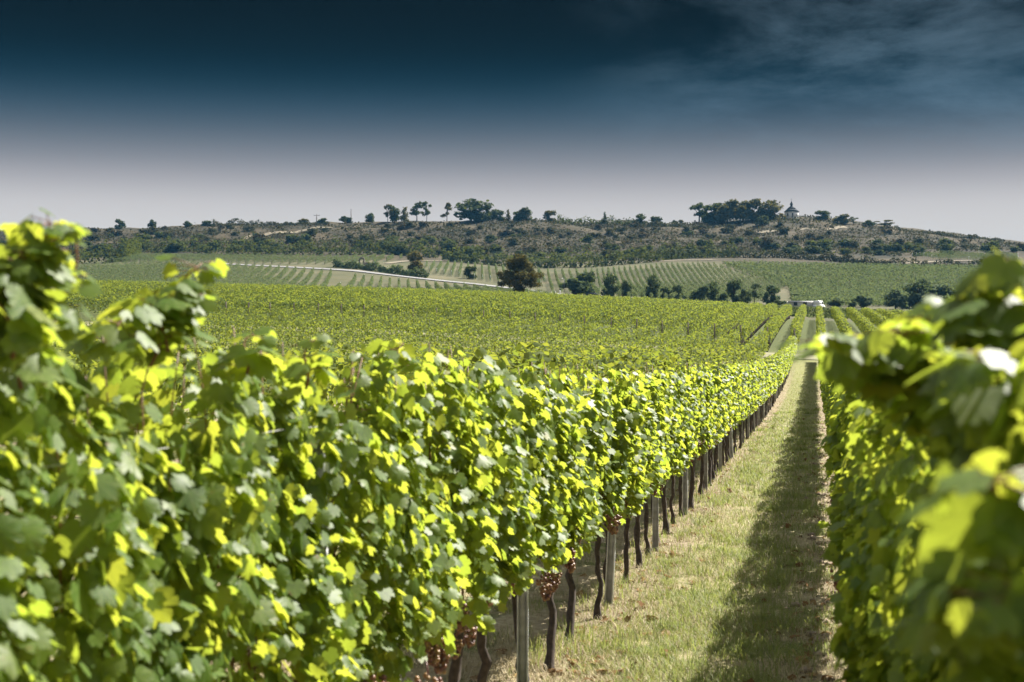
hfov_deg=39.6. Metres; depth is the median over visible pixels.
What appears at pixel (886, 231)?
shrub
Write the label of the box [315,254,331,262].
vine row
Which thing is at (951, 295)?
tree
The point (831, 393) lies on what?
grapevine
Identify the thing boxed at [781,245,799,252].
shrub
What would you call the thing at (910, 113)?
sky
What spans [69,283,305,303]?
vine row
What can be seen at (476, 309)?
vine row
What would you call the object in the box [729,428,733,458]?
trellis post
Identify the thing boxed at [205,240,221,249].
shrub
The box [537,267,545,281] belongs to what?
vine row
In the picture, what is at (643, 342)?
vine row
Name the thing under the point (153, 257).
vine row
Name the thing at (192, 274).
vine row
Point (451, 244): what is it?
shrub
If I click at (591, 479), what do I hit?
grapevine
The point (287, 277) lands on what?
vine row
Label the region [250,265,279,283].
vine row
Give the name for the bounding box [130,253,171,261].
vine row
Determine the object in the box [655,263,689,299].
vine row
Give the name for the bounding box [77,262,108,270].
vine row
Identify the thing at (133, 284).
vine row
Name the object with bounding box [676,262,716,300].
vine row
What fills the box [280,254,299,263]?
vine row
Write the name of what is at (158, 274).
vine row
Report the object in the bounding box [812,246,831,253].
shrub
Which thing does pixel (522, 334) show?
vine row
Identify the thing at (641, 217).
tree
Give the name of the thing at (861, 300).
tree
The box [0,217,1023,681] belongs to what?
terrain
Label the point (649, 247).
shrub
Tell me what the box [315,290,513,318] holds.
vine row
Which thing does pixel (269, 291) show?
vine row
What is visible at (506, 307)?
vine row
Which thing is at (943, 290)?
tree
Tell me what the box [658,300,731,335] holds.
vine row
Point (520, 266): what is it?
broad tree
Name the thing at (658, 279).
vine row
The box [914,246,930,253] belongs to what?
shrub
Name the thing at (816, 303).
parked van
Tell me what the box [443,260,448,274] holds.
vine row
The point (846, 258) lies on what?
hedge
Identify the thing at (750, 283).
vine row
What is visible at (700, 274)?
vine row
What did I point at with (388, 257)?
vine row
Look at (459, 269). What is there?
vine row
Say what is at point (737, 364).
grapevine
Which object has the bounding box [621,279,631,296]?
tree
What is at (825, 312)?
vine row
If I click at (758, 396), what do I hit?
grapevine
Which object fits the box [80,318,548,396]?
vine row
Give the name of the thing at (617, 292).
vine row
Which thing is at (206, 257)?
vine row
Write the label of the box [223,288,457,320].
vine row
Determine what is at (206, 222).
tree
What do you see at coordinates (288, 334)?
vine row
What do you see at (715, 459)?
grapevine
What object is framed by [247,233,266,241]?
shrub
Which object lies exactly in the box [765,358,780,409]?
grapevine
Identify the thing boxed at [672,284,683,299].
tree
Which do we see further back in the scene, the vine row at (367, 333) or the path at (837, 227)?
the path at (837, 227)
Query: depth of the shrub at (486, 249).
646.10 m
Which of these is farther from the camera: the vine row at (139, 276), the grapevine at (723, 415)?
the vine row at (139, 276)
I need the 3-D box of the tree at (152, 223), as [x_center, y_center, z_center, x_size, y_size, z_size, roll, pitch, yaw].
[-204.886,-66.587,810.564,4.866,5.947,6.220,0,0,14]
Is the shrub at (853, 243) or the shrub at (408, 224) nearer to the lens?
the shrub at (853, 243)
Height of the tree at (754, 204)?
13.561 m
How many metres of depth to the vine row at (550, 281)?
457.50 m
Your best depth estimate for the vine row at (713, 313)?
143.59 m
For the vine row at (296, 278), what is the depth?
418.67 m
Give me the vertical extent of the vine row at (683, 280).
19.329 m
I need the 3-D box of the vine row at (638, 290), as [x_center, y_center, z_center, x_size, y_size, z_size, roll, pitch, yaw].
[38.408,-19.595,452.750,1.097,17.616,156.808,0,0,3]
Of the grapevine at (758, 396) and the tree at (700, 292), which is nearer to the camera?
the grapevine at (758, 396)
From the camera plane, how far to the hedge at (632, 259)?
557.37 m
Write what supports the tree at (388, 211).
on the terrain at (346, 277)
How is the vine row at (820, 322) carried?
on the terrain at (346, 277)
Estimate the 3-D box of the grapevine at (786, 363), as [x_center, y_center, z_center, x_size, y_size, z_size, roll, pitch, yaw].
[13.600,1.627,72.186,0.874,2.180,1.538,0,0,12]
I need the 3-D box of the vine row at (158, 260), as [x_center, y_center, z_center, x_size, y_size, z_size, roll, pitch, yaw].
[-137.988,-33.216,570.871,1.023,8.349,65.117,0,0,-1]
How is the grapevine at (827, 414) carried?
on the terrain at (346, 277)
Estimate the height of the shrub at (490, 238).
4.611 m
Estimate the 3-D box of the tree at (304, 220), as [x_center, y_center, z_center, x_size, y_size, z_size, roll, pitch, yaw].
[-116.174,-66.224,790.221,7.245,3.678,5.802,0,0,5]
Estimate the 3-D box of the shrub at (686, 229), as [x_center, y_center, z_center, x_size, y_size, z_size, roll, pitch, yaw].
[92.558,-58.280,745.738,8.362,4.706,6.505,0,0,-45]
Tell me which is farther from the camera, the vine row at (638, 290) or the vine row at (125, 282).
the vine row at (638, 290)
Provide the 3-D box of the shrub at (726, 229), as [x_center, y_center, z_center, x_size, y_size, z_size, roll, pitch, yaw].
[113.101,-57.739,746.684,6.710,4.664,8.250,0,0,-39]
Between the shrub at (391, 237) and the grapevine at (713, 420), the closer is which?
the grapevine at (713, 420)
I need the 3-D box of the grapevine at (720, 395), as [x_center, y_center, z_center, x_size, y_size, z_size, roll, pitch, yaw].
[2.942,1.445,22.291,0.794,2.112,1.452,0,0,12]
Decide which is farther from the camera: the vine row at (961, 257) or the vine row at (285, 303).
the vine row at (961, 257)
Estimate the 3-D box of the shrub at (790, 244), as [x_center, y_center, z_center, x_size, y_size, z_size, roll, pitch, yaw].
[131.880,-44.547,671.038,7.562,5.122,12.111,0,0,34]
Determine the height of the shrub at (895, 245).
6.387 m
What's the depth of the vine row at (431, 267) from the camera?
511.74 m
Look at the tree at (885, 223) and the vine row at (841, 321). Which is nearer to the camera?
the vine row at (841, 321)
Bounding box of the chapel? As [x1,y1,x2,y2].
[784,198,798,218]
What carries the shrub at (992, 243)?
on the terrain at (346, 277)
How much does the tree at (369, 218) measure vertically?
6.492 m
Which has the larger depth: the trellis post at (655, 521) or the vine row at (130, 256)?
the vine row at (130, 256)
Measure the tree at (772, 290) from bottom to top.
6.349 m
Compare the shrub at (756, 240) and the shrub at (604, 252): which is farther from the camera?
the shrub at (756, 240)
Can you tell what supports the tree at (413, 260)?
on the terrain at (346, 277)
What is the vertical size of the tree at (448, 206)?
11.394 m
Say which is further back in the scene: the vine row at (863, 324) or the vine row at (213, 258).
the vine row at (213, 258)
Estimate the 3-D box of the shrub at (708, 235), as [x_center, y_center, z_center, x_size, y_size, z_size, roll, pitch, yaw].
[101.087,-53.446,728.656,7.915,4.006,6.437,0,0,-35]
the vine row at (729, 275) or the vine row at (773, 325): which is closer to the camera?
the vine row at (773, 325)
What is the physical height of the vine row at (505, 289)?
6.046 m
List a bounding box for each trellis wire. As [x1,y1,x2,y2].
[2,522,313,627]
[44,377,693,467]
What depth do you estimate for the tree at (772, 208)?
782.12 m
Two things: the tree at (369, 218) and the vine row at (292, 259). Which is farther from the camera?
the tree at (369, 218)
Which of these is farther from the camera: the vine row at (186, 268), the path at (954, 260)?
the path at (954, 260)
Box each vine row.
[0,323,656,436]
[8,321,602,408]
[38,281,172,292]
[39,281,258,293]
[39,282,250,298]
[41,280,227,293]
[41,321,629,422]
[43,281,168,288]
[44,282,269,298]
[51,306,340,357]
[52,306,266,347]
[53,305,243,345]
[53,306,293,346]
[54,307,366,350]
[55,306,317,351]
[56,308,392,351]
[57,310,417,353]
[65,311,468,369]
[66,284,341,310]
[66,285,362,312]
[67,283,300,304]
[67,284,329,306]
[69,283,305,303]
[69,324,683,435]
[73,282,285,300]
[73,313,496,381]
[75,262,127,275]
[77,261,136,277]
[77,262,99,270]
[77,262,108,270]
[77,317,575,398]
[78,261,146,279]
[79,261,118,275]
[80,261,154,279]
[80,315,521,392]
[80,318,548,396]
[81,280,170,285]
[89,284,365,312]
[92,311,442,375]
[105,253,148,263]
[105,261,185,280]
[112,285,389,301]
[113,252,157,261]
[122,252,164,262]
[123,261,193,281]
[128,262,201,281]
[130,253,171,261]
[139,253,178,261]
[147,266,207,282]
[148,253,185,263]
[150,261,209,281]
[158,253,192,262]
[167,253,199,261]
[175,253,207,261]
[175,326,711,421]
[183,253,214,261]
[192,253,222,262]
[195,263,240,281]
[201,253,230,262]
[207,287,439,314]
[210,254,238,261]
[212,286,411,305]
[213,287,428,309]
[214,263,247,282]
[215,263,255,283]
[215,286,427,306]
[219,253,244,260]
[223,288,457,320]
[227,264,263,283]
[228,253,252,261]
[235,265,271,283]
[236,253,259,262]
[245,253,268,263]
[246,288,480,318]
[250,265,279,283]
[254,254,275,262]
[261,265,288,284]
[262,254,283,262]
[266,289,490,317]
[268,266,296,285]
[271,254,291,263]
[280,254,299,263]
[285,267,304,284]
[289,254,307,262]
[290,289,508,317]
[295,268,313,285]
[298,254,315,262]
[306,254,323,262]
[308,269,322,285]
[313,326,741,405]
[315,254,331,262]
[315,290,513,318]
[320,269,331,286]
[324,254,338,264]
[337,290,533,317]
[342,254,357,262]
[347,273,356,286]
[353,253,366,261]
[355,274,364,286]
[361,291,548,318]
[362,254,375,262]
[366,276,373,286]
[373,253,385,261]
[376,276,382,287]
[385,292,564,329]
[386,254,393,260]
[406,278,410,289]
[410,292,586,321]
[415,279,422,288]
[425,280,434,289]
[429,260,434,271]
[433,293,598,324]
[434,281,444,289]
[436,260,441,273]
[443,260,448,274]
[444,281,454,289]
[450,261,455,276]
[453,283,468,290]
[453,328,769,397]
[456,294,613,321]
[458,261,462,276]
[463,282,478,290]
[473,284,493,290]
[480,294,625,334]
[481,263,483,280]
[483,285,506,291]
[488,263,490,281]
[495,263,499,280]
[495,286,512,291]
[506,296,649,332]
[531,296,660,334]
[535,288,552,293]
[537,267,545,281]
[547,268,553,290]
[554,268,562,290]
[556,297,673,332]
[561,268,570,292]
[580,298,686,332]
[583,270,600,294]
[596,267,601,288]
[606,299,699,335]
[607,268,620,295]
[612,266,630,296]
[618,266,637,296]
[623,265,645,296]
[629,265,652,297]
[633,299,717,338]
[634,265,659,298]
[639,264,667,298]
[645,264,674,298]
[650,264,680,298]
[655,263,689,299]
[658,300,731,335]
[660,263,690,294]
[666,262,692,293]
[671,262,710,300]
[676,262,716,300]
[681,263,719,295]
[683,302,747,343]
[686,262,730,300]
[692,262,731,299]
[696,261,738,294]
[702,261,749,301]
[707,262,756,301]
[710,302,762,341]
[713,262,759,300]
[719,263,761,299]
[727,265,764,295]
[734,268,765,295]
[736,303,777,347]
[741,269,770,294]
[749,273,766,287]
[757,273,777,293]
[763,303,791,351]
[763,305,860,318]
[777,305,909,318]
[778,306,891,317]
[790,304,806,343]
[815,305,825,334]
[831,306,852,333]
[846,307,877,332]
[861,307,889,327]
[875,308,910,320]
[892,308,921,319]
[912,250,1011,256]
[916,251,1014,256]
[920,251,1017,256]
[923,252,1015,256]
[928,253,1017,257]
[932,254,1017,258]
[937,255,1014,259]
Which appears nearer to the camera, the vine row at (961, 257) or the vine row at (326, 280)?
the vine row at (326, 280)
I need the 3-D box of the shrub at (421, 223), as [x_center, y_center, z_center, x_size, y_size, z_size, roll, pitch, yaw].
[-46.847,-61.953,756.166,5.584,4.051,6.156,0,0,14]
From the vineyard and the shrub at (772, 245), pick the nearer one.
the vineyard
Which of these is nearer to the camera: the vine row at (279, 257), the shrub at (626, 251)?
the vine row at (279, 257)
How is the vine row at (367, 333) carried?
on the terrain at (346, 277)
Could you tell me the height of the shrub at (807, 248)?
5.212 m
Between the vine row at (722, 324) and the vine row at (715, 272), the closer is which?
the vine row at (722, 324)
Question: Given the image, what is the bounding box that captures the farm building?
[784,301,812,306]
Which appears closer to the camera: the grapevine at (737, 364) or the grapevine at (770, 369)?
the grapevine at (737, 364)
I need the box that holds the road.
[226,263,813,309]
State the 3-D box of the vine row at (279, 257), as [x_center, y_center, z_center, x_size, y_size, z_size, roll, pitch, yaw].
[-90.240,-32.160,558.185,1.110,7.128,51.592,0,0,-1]
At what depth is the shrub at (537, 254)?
631.10 m
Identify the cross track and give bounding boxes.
[54,321,817,359]
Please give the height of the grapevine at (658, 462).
2.124 m
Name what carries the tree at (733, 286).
on the terrain at (346, 277)
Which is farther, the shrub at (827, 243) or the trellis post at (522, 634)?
the shrub at (827, 243)
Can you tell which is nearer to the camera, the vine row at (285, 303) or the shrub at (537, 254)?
the vine row at (285, 303)
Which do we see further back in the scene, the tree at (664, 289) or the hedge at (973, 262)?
the hedge at (973, 262)
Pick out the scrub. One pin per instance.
(574, 249)
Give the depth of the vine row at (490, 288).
360.25 m
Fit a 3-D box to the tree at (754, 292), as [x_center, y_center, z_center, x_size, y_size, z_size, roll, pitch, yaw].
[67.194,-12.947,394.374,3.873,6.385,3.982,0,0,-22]
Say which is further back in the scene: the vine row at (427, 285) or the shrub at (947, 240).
the shrub at (947, 240)
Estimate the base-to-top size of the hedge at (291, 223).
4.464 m
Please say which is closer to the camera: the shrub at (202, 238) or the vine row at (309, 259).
the vine row at (309, 259)
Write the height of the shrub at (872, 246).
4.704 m
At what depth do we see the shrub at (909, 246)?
674.72 m
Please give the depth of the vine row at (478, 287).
367.69 m
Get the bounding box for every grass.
[210,364,846,681]
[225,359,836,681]
[499,423,767,681]
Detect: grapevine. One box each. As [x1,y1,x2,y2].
[0,208,229,681]
[0,477,65,681]
[3,327,344,681]
[183,327,442,681]
[278,342,497,681]
[337,346,550,681]
[415,359,556,681]
[490,370,597,681]
[510,362,618,670]
[543,372,627,644]
[568,365,654,619]
[587,377,659,598]
[607,368,670,582]
[616,362,674,567]
[626,366,683,557]
[637,369,695,542]
[654,371,698,534]
[664,363,699,523]
[664,367,711,516]
[673,361,717,501]
[673,363,717,508]
[685,366,725,495]
[687,365,728,488]
[701,362,733,479]
[704,358,739,470]
[705,366,731,485]
[713,384,734,474]
[714,361,747,462]
[722,361,741,467]
[723,362,752,453]
[725,361,746,451]
[726,364,747,458]
[731,362,758,433]
[734,362,756,448]
[735,360,758,443]
[735,366,752,450]
[740,361,763,438]
[742,358,764,426]
[743,368,759,440]
[749,363,764,435]
[751,359,769,427]
[752,363,766,430]
[753,360,772,423]
[753,361,772,421]
[756,376,769,425]
[757,359,773,390]
[758,359,776,417]
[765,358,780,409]
[765,369,777,416]
[766,358,777,412]
[769,356,782,406]
[773,355,785,396]
[774,247,1023,681]
[774,353,785,395]
[775,352,788,392]
[817,393,849,592]
[817,448,856,622]
[820,381,824,405]
[823,383,829,432]
[824,385,830,420]
[825,392,836,430]
[826,382,835,412]
[827,400,905,681]
[828,392,842,418]
[828,392,873,593]
[837,398,884,555]
[866,430,944,681]
[867,326,1023,681]
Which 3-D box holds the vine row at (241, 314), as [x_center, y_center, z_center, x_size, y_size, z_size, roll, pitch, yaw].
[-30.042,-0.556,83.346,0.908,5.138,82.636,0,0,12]
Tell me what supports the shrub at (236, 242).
on the terrain at (346, 277)
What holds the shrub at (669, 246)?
on the terrain at (346, 277)
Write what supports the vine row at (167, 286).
on the terrain at (346, 277)
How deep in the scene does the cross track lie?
122.09 m
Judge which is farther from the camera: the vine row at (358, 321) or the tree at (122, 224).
the tree at (122, 224)
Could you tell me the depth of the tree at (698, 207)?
799.06 m
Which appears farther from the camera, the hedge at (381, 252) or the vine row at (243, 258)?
the hedge at (381, 252)
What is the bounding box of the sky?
[0,0,1023,241]
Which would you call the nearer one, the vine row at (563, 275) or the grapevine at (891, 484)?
the grapevine at (891, 484)
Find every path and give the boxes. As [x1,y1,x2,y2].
[226,226,354,242]
[387,260,440,262]
[756,226,847,232]
[914,260,979,262]
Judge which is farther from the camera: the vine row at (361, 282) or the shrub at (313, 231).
the shrub at (313, 231)
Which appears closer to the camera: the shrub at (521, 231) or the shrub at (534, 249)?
the shrub at (534, 249)
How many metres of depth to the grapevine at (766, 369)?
43.47 m
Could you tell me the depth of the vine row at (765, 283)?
496.12 m
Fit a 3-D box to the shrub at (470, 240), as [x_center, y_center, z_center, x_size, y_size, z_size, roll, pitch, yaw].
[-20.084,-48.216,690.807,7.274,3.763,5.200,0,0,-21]
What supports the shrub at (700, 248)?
on the terrain at (346, 277)
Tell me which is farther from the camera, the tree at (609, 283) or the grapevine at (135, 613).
the tree at (609, 283)
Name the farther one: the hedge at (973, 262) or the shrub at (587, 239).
the shrub at (587, 239)
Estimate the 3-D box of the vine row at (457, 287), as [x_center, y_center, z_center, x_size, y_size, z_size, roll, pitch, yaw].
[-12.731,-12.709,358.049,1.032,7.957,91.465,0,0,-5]
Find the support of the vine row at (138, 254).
on the terrain at (346, 277)
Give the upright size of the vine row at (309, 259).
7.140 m
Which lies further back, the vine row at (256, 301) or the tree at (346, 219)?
the tree at (346, 219)
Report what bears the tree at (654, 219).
on the terrain at (346, 277)
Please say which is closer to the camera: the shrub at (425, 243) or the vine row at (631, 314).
the vine row at (631, 314)
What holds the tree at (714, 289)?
on the terrain at (346, 277)
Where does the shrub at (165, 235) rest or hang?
on the terrain at (346, 277)
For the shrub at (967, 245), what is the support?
on the terrain at (346, 277)
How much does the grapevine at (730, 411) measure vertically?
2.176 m
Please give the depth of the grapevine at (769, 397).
47.24 m
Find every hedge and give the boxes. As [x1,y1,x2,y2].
[65,234,141,263]
[141,232,300,254]
[211,218,271,226]
[271,221,329,225]
[297,233,439,257]
[331,257,429,277]
[440,245,555,267]
[548,245,664,267]
[557,215,633,225]
[633,220,686,227]
[660,240,738,259]
[736,246,908,265]
[894,225,1003,240]
[910,256,981,266]
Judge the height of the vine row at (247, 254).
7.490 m
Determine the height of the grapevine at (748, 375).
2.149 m
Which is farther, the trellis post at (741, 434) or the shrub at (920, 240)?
the shrub at (920, 240)
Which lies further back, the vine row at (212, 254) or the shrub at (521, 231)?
the shrub at (521, 231)
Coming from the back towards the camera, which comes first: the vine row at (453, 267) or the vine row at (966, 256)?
the vine row at (966, 256)
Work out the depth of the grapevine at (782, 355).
69.31 m
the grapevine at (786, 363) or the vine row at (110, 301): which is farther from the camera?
the vine row at (110, 301)
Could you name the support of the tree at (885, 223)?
on the terrain at (346, 277)
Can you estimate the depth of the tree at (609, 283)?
385.15 m
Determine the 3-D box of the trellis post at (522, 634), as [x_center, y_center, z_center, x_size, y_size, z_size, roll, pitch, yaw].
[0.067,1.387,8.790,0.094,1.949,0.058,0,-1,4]
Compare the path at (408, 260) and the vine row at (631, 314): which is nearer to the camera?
the vine row at (631, 314)
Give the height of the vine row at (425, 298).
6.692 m
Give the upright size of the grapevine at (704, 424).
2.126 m
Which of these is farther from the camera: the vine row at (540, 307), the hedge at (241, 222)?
the hedge at (241, 222)
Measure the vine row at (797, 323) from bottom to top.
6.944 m
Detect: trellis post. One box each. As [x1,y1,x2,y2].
[312,440,329,609]
[517,589,528,681]
[604,532,615,606]
[652,495,658,550]
[682,468,687,514]
[703,452,707,490]
[718,441,721,469]
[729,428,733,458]
[739,422,742,445]
[747,416,748,437]
[753,412,754,431]
[758,406,759,425]
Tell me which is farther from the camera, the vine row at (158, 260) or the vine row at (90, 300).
the vine row at (158, 260)
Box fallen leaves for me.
[469,418,844,681]
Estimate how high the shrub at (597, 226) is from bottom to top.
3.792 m
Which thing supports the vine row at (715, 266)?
on the terrain at (346, 277)
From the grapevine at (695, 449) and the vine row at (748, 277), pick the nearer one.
the grapevine at (695, 449)
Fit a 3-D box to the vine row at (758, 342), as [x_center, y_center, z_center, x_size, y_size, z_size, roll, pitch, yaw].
[9.987,0.521,66.069,0.962,3.092,99.760,0,0,12]
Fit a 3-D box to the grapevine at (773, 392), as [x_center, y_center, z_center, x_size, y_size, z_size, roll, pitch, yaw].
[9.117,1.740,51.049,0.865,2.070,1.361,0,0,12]
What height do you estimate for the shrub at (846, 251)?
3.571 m
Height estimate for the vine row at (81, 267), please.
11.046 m
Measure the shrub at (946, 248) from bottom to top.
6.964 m
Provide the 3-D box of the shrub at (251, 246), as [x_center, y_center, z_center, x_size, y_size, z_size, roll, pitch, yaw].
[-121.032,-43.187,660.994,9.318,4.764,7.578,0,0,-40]
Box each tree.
[114,219,125,228]
[147,219,156,226]
[183,221,192,226]
[201,220,212,225]
[297,218,308,223]
[317,218,326,222]
[339,216,352,222]
[365,213,374,222]
[383,204,393,221]
[389,205,400,221]
[398,207,409,221]
[406,250,422,271]
[408,201,422,220]
[420,201,431,220]
[440,202,451,220]
[452,198,493,221]
[463,266,477,278]
[489,209,505,220]
[496,253,543,292]
[504,209,511,220]
[512,207,532,220]
[543,210,556,220]
[559,277,589,294]
[576,271,598,294]
[600,273,620,296]
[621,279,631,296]
[634,213,646,223]
[644,273,660,297]
[647,216,662,224]
[660,286,671,298]
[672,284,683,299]
[688,202,707,222]
[689,285,710,300]
[701,215,712,223]
[703,203,726,222]
[705,281,720,300]
[714,199,739,220]
[718,292,727,301]
[725,278,743,302]
[731,200,750,220]
[739,288,751,302]
[747,198,765,221]
[747,283,762,301]
[755,215,768,224]
[757,199,785,219]
[760,284,780,303]
[771,300,787,305]
[814,210,830,218]
[826,297,844,306]
[832,214,850,223]
[848,217,858,223]
[848,301,857,306]
[851,295,872,306]
[861,220,876,226]
[874,220,894,226]
[883,288,908,308]
[901,278,937,307]
[921,284,952,302]
[948,288,965,297]
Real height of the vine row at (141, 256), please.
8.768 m
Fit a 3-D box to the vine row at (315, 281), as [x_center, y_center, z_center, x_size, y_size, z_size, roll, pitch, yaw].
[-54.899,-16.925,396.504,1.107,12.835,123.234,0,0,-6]
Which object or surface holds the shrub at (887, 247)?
on the terrain at (346, 277)
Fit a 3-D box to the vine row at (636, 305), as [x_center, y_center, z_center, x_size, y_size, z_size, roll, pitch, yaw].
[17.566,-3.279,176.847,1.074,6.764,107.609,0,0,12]
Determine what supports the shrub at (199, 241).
on the terrain at (346, 277)
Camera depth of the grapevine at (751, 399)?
33.02 m
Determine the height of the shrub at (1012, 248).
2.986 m
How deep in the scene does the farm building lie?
388.60 m
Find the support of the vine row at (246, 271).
on the terrain at (346, 277)
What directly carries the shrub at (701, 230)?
on the terrain at (346, 277)
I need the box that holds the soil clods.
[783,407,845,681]
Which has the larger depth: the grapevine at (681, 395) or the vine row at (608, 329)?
the vine row at (608, 329)
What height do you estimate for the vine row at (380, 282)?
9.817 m
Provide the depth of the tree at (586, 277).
394.23 m
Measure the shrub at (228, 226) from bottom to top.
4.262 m
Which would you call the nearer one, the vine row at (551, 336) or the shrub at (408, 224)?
the vine row at (551, 336)
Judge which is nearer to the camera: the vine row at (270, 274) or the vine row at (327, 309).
the vine row at (327, 309)
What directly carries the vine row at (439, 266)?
on the terrain at (346, 277)
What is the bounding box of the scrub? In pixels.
[0,214,1017,261]
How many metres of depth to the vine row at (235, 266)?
469.44 m
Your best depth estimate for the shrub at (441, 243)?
660.72 m
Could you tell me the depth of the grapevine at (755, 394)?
34.78 m
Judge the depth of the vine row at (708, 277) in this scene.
505.34 m
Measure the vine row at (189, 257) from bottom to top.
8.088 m
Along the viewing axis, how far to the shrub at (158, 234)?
737.13 m
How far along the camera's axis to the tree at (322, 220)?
777.55 m
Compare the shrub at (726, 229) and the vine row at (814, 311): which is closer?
the vine row at (814, 311)
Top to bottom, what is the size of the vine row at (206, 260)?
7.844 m
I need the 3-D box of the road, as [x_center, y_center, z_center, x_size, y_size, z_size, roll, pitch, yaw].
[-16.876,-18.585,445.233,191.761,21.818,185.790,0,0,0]
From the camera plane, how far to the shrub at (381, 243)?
654.55 m
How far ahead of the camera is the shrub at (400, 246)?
634.52 m
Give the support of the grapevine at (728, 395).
on the terrain at (346, 277)
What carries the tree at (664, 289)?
on the terrain at (346, 277)
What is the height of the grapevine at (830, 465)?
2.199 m
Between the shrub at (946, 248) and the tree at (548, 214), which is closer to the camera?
the shrub at (946, 248)
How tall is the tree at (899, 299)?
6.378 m
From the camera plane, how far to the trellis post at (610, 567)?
12.42 m
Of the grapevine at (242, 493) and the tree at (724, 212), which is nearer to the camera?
the grapevine at (242, 493)
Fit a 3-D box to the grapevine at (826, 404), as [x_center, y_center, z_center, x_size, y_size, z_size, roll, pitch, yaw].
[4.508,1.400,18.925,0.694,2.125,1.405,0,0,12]
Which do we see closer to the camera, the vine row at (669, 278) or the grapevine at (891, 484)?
the grapevine at (891, 484)
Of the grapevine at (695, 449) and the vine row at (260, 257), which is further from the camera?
the vine row at (260, 257)
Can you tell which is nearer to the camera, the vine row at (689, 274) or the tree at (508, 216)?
the vine row at (689, 274)
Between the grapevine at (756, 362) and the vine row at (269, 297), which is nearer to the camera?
the grapevine at (756, 362)
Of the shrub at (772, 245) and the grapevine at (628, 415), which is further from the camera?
the shrub at (772, 245)
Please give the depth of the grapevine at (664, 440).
14.70 m
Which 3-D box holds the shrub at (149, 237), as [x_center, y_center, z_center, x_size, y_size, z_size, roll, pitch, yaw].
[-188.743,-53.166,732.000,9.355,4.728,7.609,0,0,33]
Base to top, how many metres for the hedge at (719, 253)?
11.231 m
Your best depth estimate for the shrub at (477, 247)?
633.38 m
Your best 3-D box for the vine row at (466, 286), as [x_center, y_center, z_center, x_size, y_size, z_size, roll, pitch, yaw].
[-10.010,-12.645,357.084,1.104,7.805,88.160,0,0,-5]
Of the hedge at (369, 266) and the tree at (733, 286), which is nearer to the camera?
the tree at (733, 286)
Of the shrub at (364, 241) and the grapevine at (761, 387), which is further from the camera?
the shrub at (364, 241)
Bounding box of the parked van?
[813,301,824,306]
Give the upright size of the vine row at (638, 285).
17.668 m
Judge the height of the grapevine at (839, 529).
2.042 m
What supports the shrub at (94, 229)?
on the terrain at (346, 277)
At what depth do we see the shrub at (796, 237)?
699.98 m
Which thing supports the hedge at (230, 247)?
on the terrain at (346, 277)
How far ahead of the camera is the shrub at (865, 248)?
655.43 m
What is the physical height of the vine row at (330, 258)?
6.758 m
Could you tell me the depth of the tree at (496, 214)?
793.42 m
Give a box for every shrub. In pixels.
[78,240,91,248]
[84,234,100,240]
[88,243,108,250]
[90,227,98,231]
[104,227,116,231]
[109,229,121,234]
[138,233,152,239]
[144,226,159,233]
[154,231,163,237]
[163,231,172,237]
[165,241,181,251]
[189,238,207,246]
[192,235,208,242]
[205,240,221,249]
[207,228,219,233]
[226,224,234,228]
[230,239,243,244]
[242,243,259,250]
[243,225,251,230]
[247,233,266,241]
[256,239,271,248]
[286,234,300,242]
[299,233,312,241]
[304,228,317,235]
[357,233,374,241]
[360,239,374,247]
[375,240,392,249]
[383,235,401,244]
[387,242,409,254]
[397,224,405,229]
[405,222,414,227]
[416,239,429,245]
[419,221,427,226]
[421,235,438,244]
[437,240,459,249]
[438,239,454,246]
[451,246,476,258]
[465,238,477,243]
[470,245,484,256]
[475,246,489,253]
[484,234,497,242]
[489,245,506,253]
[498,229,509,234]
[506,237,518,244]
[517,229,528,233]
[526,247,537,252]
[533,252,547,257]
[544,227,556,232]
[555,246,567,252]
[580,234,593,242]
[589,232,601,236]
[590,225,601,229]
[602,249,614,255]
[605,227,615,234]
[605,243,613,248]
[623,249,641,254]
[626,234,637,238]
[637,231,649,237]
[645,245,653,249]
[659,243,679,250]
[680,231,694,235]
[681,226,696,231]
[689,245,707,255]
[695,238,712,248]
[698,226,708,233]
[702,233,716,237]
[719,226,733,232]
[729,237,744,243]
[745,229,756,235]
[753,237,762,244]
[759,236,781,247]
[762,242,779,249]
[778,226,789,233]
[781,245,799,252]
[782,241,798,247]
[793,234,803,239]
[799,245,814,252]
[804,240,814,246]
[805,232,816,239]
[811,239,831,250]
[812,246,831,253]
[814,240,826,248]
[815,235,824,239]
[834,238,851,246]
[841,249,851,253]
[842,240,859,247]
[861,246,871,252]
[870,237,883,245]
[870,244,879,250]
[873,249,887,254]
[880,228,892,233]
[880,244,900,252]
[889,237,904,244]
[889,242,908,252]
[904,242,922,249]
[913,236,929,244]
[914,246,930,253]
[936,237,955,246]
[938,242,954,253]
[960,238,972,243]
[960,243,977,248]
[980,240,1000,252]
[1010,246,1021,250]
[1016,242,1023,249]
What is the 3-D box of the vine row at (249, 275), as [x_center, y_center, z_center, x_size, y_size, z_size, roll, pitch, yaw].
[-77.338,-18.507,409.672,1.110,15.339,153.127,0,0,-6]
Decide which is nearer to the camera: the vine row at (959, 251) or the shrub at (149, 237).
the vine row at (959, 251)
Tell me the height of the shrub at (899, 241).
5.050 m
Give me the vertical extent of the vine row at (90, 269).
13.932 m
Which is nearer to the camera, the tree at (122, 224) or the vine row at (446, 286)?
the vine row at (446, 286)
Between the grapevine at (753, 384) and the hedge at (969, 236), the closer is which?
the grapevine at (753, 384)
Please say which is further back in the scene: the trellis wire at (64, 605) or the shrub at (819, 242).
the shrub at (819, 242)
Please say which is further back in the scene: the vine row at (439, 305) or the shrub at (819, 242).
the shrub at (819, 242)

